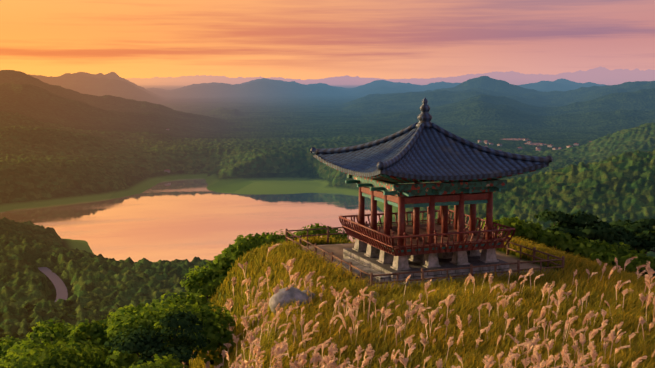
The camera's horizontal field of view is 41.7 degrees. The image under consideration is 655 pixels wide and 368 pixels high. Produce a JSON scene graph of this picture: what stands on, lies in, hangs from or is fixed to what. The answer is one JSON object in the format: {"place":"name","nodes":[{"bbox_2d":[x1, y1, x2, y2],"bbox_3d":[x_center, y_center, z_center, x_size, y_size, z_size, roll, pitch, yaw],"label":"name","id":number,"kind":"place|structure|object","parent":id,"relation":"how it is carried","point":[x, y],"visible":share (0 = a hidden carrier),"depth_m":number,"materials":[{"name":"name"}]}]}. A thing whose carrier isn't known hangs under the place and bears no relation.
{"place":"outdoors","nodes":[
{"label":"outdoors","id":0,"kind":"place"},
{"bbox_2d":[38,267,67,301],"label":"road","id":1,"kind":"structure","parent":0,"point":[60,286],"depth_m":676.96,"materials":[{"name":"grey asphalt"}]},
{"bbox_2d":[0,179,383,261],"bbox_3d":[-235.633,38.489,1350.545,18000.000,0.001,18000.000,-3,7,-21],"label":"lake","id":2,"kind":"structure","parent":0,"point":[189,220],"depth_m":1262.17,"materials":[{"name":"liquid"}]},
{"bbox_2d":[0,66,654,367],"bbox_3d":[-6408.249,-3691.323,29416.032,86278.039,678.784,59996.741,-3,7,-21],"label":"terrain","id":3,"kind":"structure","parent":0,"point":[510,110],"depth_m":3195.95,"materials":[{"name":"green plant"}]},
{"bbox_2d":[269,287,308,313],"bbox_3d":[-1.565,4.885,35.214,1.674,1.308,1.362,3,5,-21],"label":"boulder","id":4,"kind":"object","parent":3,"relation":"on","point":[282,296],"visible":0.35,"depth_m":34.73,"materials":[{"name":"stone"}]},
{"bbox_2d":[0,111,654,345],"bbox_3d":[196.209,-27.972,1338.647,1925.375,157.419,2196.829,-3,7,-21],"label":"forest canopy","id":5,"kind":"object","parent":3,"relation":"on","point":[608,178],"visible":0.33,"depth_m":954.04,"materials":[{"name":"green plant"}]},
{"bbox_2d":[0,216,654,367],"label":"bushes","id":6,"kind":"object","parent":3,"relation":"on","point":[67,348],"depth_m":50.49,"materials":[{"name":"green plant"}]},
{"bbox_2d":[164,129,591,172],"bbox_3d":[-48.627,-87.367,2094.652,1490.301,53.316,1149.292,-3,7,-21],"label":"village houses","id":7,"kind":"structure","parent":3,"relation":"on","point":[485,142],"depth_m":2062.21,"materials":[{"name":"white"}]},
{"bbox_2d":[104,209,654,367],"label":"broadleaf trees","id":8,"kind":"object","parent":3,"relation":"on","point":[639,235],"depth_m":33.69,"materials":[{"name":"green plant"}]},
{"bbox_2d":[164,229,654,367],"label":"grass","id":9,"kind":"structure","parent":3,"relation":"on","point":[470,302],"depth_m":33.82,"materials":[{"name":"plant"}]},
{"bbox_2d":[182,243,654,367],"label":"grass plumes","id":10,"kind":"object","parent":3,"relation":"on","point":[278,350],"depth_m":30.13,"materials":[{"name":"beige plant"}]},
{"bbox_2d":[333,248,508,286],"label":"platform","id":11,"kind":"structure","parent":3,"relation":"on","point":[365,263],"depth_m":41.67,"materials":[{"name":"stone"}]},
{"bbox_2d":[310,98,552,270],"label":"pavilion","id":12,"kind":"structure","parent":11,"relation":"on","point":[460,172],"depth_m":41.75,"materials":[{"name":"red wood"}]},
{"bbox_2d":[285,221,564,286],"bbox_3d":[4.599,3.582,46.195,10.410,1.013,12.501,-3,7,-21],"label":"fence","id":13,"kind":"object","parent":3,"relation":"on","point":[471,267],"visible":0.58,"depth_m":42.05,"materials":[{"name":"brown wood"}]},
{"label":"tree wood","id":14,"kind":"object","parent":3,"relation":"on","visible":0},
{"bbox_2d":[0,299,144,340],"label":"trees","id":15,"kind":"object","parent":14,"relation":"attached to","point":[69,303],"depth_m":552.70,"materials":[{"name":"green plant"}]},
{"bbox_2d":[0,0,654,79],"label":"sky","id":16,"kind":"structure","parent":0,"point":[290,39],"materials":[{"name":"orange"}]}
]}

